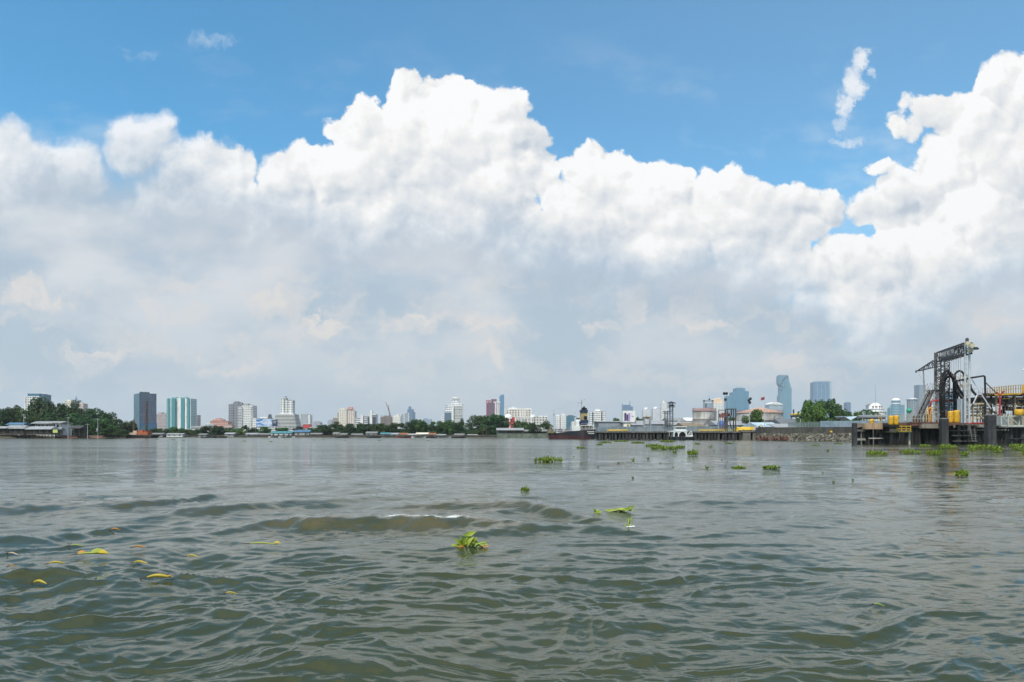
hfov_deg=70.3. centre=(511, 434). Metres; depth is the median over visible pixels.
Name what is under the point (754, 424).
warehouse
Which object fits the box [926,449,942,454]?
water hyacinth
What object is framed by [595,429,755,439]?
old jetty
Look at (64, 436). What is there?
mud bank
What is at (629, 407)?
glass tower
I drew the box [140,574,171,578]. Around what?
drifting leaf
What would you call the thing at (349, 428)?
broadleaf tree
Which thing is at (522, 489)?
water hyacinth
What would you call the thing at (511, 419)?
shrine building
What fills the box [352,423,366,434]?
broadleaf tree
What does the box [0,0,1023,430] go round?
sky
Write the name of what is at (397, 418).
apartment tower
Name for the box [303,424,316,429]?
shop building
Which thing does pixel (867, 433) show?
dolphin
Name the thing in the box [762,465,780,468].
water hyacinth
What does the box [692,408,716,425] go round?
fuel tank
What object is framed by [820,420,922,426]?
corrugated fence
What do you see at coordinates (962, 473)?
water hyacinth
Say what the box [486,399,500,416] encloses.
office tower
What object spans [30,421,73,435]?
house
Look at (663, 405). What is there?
apartment tower
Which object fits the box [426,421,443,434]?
broadleaf tree
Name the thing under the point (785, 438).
debris
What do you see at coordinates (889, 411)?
glass tower
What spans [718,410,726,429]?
pipe manifold
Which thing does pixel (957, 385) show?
loading hose
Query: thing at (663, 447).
water hyacinth
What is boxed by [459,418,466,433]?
broadleaf tree
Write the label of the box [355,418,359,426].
apartment block
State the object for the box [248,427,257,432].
broadleaf tree
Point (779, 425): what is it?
warehouse
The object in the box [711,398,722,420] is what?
crowned tower
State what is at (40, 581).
drifting leaf
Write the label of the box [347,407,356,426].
apartment tower
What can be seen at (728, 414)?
hose portal
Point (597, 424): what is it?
warehouse
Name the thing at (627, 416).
billboard
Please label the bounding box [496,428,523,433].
pavilion
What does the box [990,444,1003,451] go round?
water hyacinth
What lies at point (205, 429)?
broadleaf tree
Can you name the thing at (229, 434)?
shed
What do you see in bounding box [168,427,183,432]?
broadleaf tree
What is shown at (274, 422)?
billboard
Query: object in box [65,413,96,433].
broadleaf tree
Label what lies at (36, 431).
stilt house
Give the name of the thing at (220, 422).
apartment block
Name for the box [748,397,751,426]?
light mast
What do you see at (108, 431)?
broadleaf tree
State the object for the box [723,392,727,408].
light mast
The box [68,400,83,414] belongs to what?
broadleaf tree
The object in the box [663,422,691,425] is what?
warehouse
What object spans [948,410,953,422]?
foam fender
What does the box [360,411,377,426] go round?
apartment block
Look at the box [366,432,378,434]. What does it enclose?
shed
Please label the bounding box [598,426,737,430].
blue fence
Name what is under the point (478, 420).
broadleaf tree
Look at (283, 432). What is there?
shed
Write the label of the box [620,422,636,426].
warehouse
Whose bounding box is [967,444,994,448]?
water hyacinth
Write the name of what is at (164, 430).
broadleaf tree
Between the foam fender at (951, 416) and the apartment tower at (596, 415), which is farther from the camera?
the apartment tower at (596, 415)
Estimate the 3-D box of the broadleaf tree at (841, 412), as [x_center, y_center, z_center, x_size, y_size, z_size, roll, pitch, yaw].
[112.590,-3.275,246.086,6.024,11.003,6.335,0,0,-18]
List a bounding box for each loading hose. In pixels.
[939,370,958,417]
[941,373,963,417]
[943,375,956,417]
[952,375,967,400]
[953,370,966,410]
[971,384,979,397]
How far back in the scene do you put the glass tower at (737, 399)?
2798.00 m
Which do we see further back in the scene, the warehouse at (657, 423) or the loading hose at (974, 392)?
the warehouse at (657, 423)
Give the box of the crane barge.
[125,401,159,437]
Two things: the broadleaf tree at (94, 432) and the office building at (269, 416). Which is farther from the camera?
the office building at (269, 416)
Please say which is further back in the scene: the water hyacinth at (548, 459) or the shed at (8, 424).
the shed at (8, 424)
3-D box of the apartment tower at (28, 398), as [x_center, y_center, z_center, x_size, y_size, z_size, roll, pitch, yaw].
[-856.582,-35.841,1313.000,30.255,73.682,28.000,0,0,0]
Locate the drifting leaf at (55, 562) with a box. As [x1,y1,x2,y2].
[44,561,64,564]
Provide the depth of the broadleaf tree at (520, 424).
417.12 m
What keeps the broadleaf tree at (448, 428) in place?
on the ground
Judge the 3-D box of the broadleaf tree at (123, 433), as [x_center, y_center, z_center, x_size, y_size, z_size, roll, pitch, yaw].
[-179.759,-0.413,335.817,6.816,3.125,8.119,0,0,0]
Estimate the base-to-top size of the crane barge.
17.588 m
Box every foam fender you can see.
[888,415,893,424]
[894,415,898,424]
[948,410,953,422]
[953,410,959,422]
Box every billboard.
[256,419,271,429]
[272,420,277,430]
[621,411,634,421]
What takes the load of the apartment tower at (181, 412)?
on the ground
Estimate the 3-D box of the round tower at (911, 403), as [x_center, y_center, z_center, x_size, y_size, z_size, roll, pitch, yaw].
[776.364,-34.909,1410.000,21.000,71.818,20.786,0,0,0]
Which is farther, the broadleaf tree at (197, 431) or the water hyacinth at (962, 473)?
the broadleaf tree at (197, 431)
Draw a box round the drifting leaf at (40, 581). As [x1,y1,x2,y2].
[30,579,46,583]
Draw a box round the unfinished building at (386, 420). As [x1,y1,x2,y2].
[381,415,392,425]
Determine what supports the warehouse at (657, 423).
on the ground
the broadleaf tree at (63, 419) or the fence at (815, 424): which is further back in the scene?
the broadleaf tree at (63, 419)
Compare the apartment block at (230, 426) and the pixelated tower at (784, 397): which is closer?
the apartment block at (230, 426)
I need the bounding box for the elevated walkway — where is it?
[974,384,1023,415]
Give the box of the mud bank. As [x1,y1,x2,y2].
[58,435,103,437]
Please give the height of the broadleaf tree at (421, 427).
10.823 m
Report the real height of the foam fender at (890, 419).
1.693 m
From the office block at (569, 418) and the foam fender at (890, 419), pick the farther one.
the office block at (569, 418)
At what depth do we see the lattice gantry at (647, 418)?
227.96 m
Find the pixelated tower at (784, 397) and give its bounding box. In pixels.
[776,375,791,418]
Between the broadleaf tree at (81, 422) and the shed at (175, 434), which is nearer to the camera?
the broadleaf tree at (81, 422)
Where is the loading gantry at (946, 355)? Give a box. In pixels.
[915,338,991,422]
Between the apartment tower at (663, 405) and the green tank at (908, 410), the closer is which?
the green tank at (908, 410)
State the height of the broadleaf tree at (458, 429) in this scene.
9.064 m
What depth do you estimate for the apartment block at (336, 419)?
1500.00 m
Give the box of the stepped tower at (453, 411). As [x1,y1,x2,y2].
[441,397,462,427]
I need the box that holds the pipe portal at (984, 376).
[957,375,997,414]
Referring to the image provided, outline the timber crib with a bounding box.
[938,423,977,443]
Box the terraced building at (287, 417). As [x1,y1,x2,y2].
[274,396,301,429]
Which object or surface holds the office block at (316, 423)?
on the ground
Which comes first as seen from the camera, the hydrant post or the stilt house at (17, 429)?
the hydrant post
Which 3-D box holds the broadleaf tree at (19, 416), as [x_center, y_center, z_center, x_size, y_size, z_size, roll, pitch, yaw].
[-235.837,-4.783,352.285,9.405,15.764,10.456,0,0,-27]
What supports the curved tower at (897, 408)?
on the ground
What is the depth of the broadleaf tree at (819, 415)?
244.69 m
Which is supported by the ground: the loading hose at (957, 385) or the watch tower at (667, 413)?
the watch tower at (667, 413)
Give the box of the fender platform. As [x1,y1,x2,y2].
[883,423,911,443]
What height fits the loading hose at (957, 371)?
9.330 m
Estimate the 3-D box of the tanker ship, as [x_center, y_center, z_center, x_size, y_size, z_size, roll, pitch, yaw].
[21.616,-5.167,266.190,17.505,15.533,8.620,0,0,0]
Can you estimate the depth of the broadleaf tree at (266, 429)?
410.84 m
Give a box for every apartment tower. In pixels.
[24,394,50,417]
[65,400,74,407]
[78,403,87,414]
[166,397,196,428]
[229,401,242,428]
[238,404,256,429]
[339,408,348,428]
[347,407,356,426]
[393,414,401,428]
[589,409,605,429]
[660,400,666,420]
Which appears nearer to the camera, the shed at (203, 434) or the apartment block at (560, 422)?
the shed at (203, 434)
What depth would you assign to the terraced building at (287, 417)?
1002.40 m
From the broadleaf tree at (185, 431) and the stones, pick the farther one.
the broadleaf tree at (185, 431)
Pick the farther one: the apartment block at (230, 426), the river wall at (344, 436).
the apartment block at (230, 426)
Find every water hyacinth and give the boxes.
[451,531,487,547]
[520,485,529,491]
[534,455,562,461]
[605,505,634,511]
[645,444,661,446]
[651,445,678,449]
[686,448,697,454]
[731,465,745,468]
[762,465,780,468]
[866,450,887,455]
[899,448,920,453]
[918,444,930,446]
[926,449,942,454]
[936,443,957,448]
[954,468,969,476]
[960,451,968,455]
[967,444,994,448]
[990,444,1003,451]
[1009,443,1023,446]
[1012,446,1023,449]
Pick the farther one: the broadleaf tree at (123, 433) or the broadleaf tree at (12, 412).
the broadleaf tree at (12, 412)
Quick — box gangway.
[999,416,1023,444]
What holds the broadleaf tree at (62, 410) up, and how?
on the ground
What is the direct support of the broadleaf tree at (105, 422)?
on the ground
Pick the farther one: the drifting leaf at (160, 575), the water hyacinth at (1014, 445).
the water hyacinth at (1014, 445)
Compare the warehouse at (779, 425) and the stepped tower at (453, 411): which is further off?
the stepped tower at (453, 411)
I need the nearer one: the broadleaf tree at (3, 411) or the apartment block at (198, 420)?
the broadleaf tree at (3, 411)
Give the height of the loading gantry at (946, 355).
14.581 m
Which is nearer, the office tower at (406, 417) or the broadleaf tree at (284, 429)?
the broadleaf tree at (284, 429)
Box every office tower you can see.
[134,392,156,429]
[299,414,311,429]
[400,413,410,428]
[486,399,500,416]
[914,385,925,419]
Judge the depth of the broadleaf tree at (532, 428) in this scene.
378.48 m
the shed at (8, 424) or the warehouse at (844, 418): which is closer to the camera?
the warehouse at (844, 418)
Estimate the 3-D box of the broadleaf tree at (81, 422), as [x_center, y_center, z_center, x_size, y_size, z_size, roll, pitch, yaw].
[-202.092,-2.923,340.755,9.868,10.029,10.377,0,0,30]
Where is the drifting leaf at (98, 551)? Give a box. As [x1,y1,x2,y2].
[71,548,109,554]
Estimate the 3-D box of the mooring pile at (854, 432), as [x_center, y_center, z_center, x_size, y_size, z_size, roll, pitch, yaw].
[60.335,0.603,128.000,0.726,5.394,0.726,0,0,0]
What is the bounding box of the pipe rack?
[966,393,1023,421]
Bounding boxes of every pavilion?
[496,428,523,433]
[522,430,547,433]
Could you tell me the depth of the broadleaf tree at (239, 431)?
408.83 m
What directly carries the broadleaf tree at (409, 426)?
on the ground
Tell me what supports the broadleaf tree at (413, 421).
on the ground
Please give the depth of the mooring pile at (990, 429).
112.39 m
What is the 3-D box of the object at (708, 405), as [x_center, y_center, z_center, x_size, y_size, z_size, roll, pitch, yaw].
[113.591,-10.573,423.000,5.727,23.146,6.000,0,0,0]
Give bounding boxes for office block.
[313,421,321,426]
[423,418,431,430]
[566,415,576,431]
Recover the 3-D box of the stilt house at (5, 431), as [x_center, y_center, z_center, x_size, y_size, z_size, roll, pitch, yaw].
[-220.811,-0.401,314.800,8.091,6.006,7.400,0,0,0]
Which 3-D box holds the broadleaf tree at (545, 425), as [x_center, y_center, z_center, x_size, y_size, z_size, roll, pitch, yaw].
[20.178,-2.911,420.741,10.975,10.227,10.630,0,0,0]
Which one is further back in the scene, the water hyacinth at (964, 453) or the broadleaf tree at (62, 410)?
the broadleaf tree at (62, 410)
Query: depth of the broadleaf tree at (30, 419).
344.62 m
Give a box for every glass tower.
[407,406,414,419]
[499,394,503,430]
[622,401,632,410]
[724,388,748,418]
[810,381,830,416]
[844,402,850,411]
[887,405,890,420]
[945,393,952,414]
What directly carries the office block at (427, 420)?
on the ground
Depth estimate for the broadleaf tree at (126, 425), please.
346.95 m
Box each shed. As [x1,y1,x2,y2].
[5,423,30,434]
[68,426,88,435]
[152,433,166,436]
[166,433,186,436]
[198,433,209,436]
[224,433,237,436]
[271,431,293,434]
[294,430,311,434]
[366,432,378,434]
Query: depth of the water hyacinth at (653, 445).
104.12 m
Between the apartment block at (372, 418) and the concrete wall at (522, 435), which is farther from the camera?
the apartment block at (372, 418)
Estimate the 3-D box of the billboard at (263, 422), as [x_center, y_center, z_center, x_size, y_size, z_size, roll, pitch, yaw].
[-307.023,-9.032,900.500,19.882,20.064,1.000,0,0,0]
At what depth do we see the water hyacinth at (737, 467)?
36.98 m
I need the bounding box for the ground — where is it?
[0,435,908,441]
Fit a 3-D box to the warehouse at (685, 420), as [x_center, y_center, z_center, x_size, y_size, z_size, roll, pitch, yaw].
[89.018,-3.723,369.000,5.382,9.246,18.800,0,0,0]
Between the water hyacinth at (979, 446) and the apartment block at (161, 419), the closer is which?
the water hyacinth at (979, 446)
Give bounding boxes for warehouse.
[192,424,213,431]
[593,421,623,431]
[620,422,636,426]
[630,422,642,426]
[635,421,663,425]
[661,418,680,421]
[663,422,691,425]
[676,423,704,425]
[678,418,691,421]
[708,421,746,430]
[742,422,774,430]
[767,424,793,426]
[771,419,801,426]
[835,416,856,420]
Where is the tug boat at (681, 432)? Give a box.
[667,426,692,439]
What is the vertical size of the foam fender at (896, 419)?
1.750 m
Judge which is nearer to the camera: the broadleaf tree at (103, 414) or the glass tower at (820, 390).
the broadleaf tree at (103, 414)
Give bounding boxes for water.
[0,437,1023,681]
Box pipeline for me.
[790,409,800,418]
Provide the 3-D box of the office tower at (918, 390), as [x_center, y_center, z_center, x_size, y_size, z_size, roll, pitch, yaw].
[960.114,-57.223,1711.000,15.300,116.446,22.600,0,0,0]
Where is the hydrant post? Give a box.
[997,391,1004,415]
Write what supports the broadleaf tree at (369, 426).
on the ground
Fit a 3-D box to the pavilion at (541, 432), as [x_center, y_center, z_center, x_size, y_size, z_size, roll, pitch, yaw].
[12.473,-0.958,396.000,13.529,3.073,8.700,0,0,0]
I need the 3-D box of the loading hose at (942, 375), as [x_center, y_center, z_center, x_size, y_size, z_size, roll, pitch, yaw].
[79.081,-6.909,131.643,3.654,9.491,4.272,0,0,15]
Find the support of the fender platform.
in the water
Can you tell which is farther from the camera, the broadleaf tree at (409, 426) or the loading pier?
the broadleaf tree at (409, 426)
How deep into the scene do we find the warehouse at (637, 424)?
320.81 m
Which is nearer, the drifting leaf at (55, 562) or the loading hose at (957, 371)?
the drifting leaf at (55, 562)
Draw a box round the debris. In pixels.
[756,436,789,440]
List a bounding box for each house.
[0,426,14,435]
[1,425,29,437]
[26,426,60,437]
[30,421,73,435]
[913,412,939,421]
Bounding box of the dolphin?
[857,423,882,443]
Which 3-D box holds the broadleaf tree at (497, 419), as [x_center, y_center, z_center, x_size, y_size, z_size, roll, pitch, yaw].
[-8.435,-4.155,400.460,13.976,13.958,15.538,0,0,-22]
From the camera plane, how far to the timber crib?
127.38 m
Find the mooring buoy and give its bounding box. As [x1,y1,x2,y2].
[1014,406,1023,414]
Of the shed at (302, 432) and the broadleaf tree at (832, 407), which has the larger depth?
the shed at (302, 432)
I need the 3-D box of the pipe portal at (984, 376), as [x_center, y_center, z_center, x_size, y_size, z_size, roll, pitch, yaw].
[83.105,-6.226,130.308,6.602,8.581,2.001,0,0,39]
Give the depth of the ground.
341.39 m
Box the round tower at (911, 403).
[906,398,917,419]
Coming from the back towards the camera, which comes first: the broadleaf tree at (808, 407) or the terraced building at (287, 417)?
the terraced building at (287, 417)
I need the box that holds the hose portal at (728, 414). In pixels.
[724,409,735,430]
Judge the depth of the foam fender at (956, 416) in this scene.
125.88 m
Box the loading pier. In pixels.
[889,410,1018,443]
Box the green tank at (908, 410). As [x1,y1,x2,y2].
[906,408,911,419]
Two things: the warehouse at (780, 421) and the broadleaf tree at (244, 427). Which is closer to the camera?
the warehouse at (780, 421)
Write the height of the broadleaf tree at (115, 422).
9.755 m
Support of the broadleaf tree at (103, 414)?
on the ground
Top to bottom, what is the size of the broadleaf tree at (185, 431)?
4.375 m
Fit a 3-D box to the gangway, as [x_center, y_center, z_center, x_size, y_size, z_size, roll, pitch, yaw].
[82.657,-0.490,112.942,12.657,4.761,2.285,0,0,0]
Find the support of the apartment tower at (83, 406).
on the ground
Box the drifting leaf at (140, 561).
[131,560,147,563]
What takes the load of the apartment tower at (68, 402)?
on the ground
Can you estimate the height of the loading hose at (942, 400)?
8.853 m
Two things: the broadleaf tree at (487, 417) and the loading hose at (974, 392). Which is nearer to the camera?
the loading hose at (974, 392)
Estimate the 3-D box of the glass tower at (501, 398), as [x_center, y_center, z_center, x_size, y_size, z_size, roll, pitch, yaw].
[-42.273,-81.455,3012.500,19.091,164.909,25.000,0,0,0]
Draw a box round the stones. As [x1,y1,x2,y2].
[756,433,851,440]
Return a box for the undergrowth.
[168,427,547,434]
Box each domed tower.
[642,407,649,420]
[651,406,659,420]
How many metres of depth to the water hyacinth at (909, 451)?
65.83 m
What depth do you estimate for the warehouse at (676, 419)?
383.35 m
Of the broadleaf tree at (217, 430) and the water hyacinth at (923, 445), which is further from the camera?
the broadleaf tree at (217, 430)
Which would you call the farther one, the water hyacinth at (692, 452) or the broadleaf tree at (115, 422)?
the broadleaf tree at (115, 422)
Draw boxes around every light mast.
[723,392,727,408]
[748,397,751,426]
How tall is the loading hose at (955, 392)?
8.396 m
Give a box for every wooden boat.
[268,434,286,437]
[278,434,294,437]
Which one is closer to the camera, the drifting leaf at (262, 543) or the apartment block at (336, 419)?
the drifting leaf at (262, 543)
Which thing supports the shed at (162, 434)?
on the ground
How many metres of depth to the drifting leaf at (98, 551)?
10.50 m
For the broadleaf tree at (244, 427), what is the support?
on the ground
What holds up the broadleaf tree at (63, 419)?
on the ground
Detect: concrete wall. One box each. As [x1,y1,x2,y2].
[497,434,548,437]
[756,427,909,436]
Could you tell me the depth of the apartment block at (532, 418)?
903.00 m
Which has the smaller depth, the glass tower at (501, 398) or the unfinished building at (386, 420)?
the unfinished building at (386, 420)
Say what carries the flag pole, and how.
on the ground
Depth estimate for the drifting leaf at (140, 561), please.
9.97 m
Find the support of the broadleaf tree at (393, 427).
on the ground
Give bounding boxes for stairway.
[911,383,938,421]
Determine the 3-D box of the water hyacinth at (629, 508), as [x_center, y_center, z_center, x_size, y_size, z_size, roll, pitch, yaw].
[2.462,1.693,16.554,0.679,0.148,0.230,0,0,0]
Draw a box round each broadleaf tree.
[0,408,9,425]
[3,405,21,425]
[14,408,36,424]
[18,415,39,426]
[27,397,55,418]
[38,412,61,420]
[52,403,72,434]
[56,418,70,421]
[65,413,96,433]
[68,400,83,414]
[71,417,90,434]
[83,408,100,420]
[86,424,104,434]
[90,418,119,435]
[94,410,117,430]
[99,427,120,436]
[110,419,122,427]
[115,430,130,435]
[119,421,137,432]
[150,428,159,432]
[158,428,171,432]
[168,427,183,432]
[177,429,193,434]
[190,429,201,434]
[199,425,212,434]
[211,425,224,434]
[223,428,233,432]
[231,428,245,434]
[241,425,249,434]
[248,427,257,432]
[257,426,271,432]
[275,427,288,430]
[292,426,304,434]
[307,428,320,432]
[317,424,333,434]
[328,421,342,433]
[337,423,355,434]
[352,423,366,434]
[363,423,374,434]
[372,423,389,434]
[389,423,404,434]
[401,421,414,434]
[410,419,418,432]
[415,419,429,434]
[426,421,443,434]
[437,420,456,434]
[453,422,465,434]
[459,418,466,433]
[463,415,488,434]
[483,415,496,434]
[484,414,509,434]
[511,420,530,430]
[526,423,541,433]
[540,420,555,433]
[741,409,765,422]
[795,399,827,426]
[807,408,829,426]
[816,398,842,420]
[834,408,852,420]
[848,411,865,420]
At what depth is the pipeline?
284.71 m
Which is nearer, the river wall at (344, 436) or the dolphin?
the dolphin
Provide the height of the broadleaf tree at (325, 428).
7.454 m
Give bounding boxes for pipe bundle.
[607,429,626,430]
[736,427,753,430]
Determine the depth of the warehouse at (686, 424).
299.71 m
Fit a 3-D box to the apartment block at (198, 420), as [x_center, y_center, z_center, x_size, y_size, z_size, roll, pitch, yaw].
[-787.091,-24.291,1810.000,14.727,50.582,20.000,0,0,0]
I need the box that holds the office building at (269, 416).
[257,414,275,430]
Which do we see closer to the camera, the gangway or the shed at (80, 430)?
the gangway
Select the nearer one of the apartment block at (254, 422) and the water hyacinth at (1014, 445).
the water hyacinth at (1014, 445)
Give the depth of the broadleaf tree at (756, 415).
288.74 m
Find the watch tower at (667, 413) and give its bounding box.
[663,401,674,428]
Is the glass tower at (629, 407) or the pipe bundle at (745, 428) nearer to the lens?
the pipe bundle at (745, 428)
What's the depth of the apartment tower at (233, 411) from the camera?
1451.00 m
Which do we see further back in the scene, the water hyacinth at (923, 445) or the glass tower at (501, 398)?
the glass tower at (501, 398)
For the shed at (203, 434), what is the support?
on the ground
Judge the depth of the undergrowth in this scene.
422.31 m
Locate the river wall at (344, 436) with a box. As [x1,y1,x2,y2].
[165,435,496,436]
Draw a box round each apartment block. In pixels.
[156,412,165,429]
[197,415,200,426]
[210,418,232,427]
[225,425,234,431]
[253,418,256,431]
[333,413,338,428]
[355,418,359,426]
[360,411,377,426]
[505,407,531,416]
[516,414,547,428]
[555,414,565,432]
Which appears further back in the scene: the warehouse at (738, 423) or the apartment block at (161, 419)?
the apartment block at (161, 419)
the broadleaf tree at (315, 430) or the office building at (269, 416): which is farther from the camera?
the office building at (269, 416)
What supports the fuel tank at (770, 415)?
on the ground
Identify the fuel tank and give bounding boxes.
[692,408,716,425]
[736,407,783,422]
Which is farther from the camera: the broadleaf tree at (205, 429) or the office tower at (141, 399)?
the office tower at (141, 399)
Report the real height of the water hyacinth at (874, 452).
0.489 m
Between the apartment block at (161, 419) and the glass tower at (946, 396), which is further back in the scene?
the glass tower at (946, 396)
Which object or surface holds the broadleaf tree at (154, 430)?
on the ground
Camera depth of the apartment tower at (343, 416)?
1450.00 m
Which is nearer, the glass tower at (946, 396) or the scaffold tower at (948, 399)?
the scaffold tower at (948, 399)
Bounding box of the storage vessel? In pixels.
[857,415,885,420]
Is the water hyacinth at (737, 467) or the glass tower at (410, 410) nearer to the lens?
the water hyacinth at (737, 467)
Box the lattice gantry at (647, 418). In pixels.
[643,414,650,428]
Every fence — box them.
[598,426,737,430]
[788,422,820,426]
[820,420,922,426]
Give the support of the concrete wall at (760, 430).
on the ground
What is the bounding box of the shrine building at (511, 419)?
[505,414,515,430]
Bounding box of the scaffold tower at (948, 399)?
[945,375,967,421]
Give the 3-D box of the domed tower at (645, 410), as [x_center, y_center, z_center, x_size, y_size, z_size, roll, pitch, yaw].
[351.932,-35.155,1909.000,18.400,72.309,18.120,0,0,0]
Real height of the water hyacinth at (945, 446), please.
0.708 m
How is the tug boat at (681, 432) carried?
on the water
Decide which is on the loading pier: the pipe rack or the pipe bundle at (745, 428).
the pipe rack
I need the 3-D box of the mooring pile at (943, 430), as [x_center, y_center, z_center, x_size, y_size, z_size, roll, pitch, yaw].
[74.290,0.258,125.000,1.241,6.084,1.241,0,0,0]
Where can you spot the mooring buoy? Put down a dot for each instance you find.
(1018, 411)
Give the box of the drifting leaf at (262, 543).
[241,541,279,544]
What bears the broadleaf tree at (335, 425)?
on the ground
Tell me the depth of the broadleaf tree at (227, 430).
414.72 m
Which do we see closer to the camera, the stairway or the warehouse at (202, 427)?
the stairway
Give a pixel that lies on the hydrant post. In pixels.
(1000, 402)
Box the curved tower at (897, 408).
[891,398,904,419]
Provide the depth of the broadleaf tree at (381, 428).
417.28 m
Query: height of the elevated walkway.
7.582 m
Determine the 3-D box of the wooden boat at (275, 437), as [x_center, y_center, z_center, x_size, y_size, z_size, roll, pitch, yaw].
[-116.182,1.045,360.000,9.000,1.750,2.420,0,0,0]
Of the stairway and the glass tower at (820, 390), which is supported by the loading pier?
the stairway
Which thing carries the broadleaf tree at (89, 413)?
on the ground
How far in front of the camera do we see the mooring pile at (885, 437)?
129.00 m
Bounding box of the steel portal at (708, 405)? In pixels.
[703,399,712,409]
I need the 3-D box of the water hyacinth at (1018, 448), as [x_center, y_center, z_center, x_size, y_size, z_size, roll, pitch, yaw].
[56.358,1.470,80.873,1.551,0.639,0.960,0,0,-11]
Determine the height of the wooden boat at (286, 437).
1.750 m
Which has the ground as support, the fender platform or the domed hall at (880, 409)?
the domed hall at (880, 409)
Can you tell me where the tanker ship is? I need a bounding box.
[547,399,595,438]
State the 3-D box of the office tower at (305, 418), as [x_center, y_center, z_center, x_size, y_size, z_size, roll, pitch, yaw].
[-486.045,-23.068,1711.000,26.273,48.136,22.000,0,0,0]
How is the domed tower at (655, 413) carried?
on the ground
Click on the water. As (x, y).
(796, 565)
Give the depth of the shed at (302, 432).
402.00 m
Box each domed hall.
[765,402,782,411]
[864,403,886,420]
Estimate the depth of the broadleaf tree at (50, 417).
344.92 m
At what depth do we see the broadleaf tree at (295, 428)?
418.50 m
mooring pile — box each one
[852,422,856,443]
[881,422,888,443]
[939,418,948,444]
[984,414,996,445]
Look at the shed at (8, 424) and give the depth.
325.12 m
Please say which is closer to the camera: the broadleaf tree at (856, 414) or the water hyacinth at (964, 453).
the water hyacinth at (964, 453)
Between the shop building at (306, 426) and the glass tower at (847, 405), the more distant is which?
the glass tower at (847, 405)
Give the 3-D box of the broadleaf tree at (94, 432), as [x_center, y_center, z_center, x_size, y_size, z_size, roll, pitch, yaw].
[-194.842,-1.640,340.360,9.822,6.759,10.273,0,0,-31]
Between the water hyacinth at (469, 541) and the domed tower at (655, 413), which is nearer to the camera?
the water hyacinth at (469, 541)
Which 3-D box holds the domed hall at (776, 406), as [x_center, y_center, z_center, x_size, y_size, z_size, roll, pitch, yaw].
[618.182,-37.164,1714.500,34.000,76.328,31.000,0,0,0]
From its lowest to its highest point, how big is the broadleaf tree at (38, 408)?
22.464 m
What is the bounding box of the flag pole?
[761,396,764,426]
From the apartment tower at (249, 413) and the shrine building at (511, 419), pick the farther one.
the apartment tower at (249, 413)
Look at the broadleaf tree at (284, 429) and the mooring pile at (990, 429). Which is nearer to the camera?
the mooring pile at (990, 429)

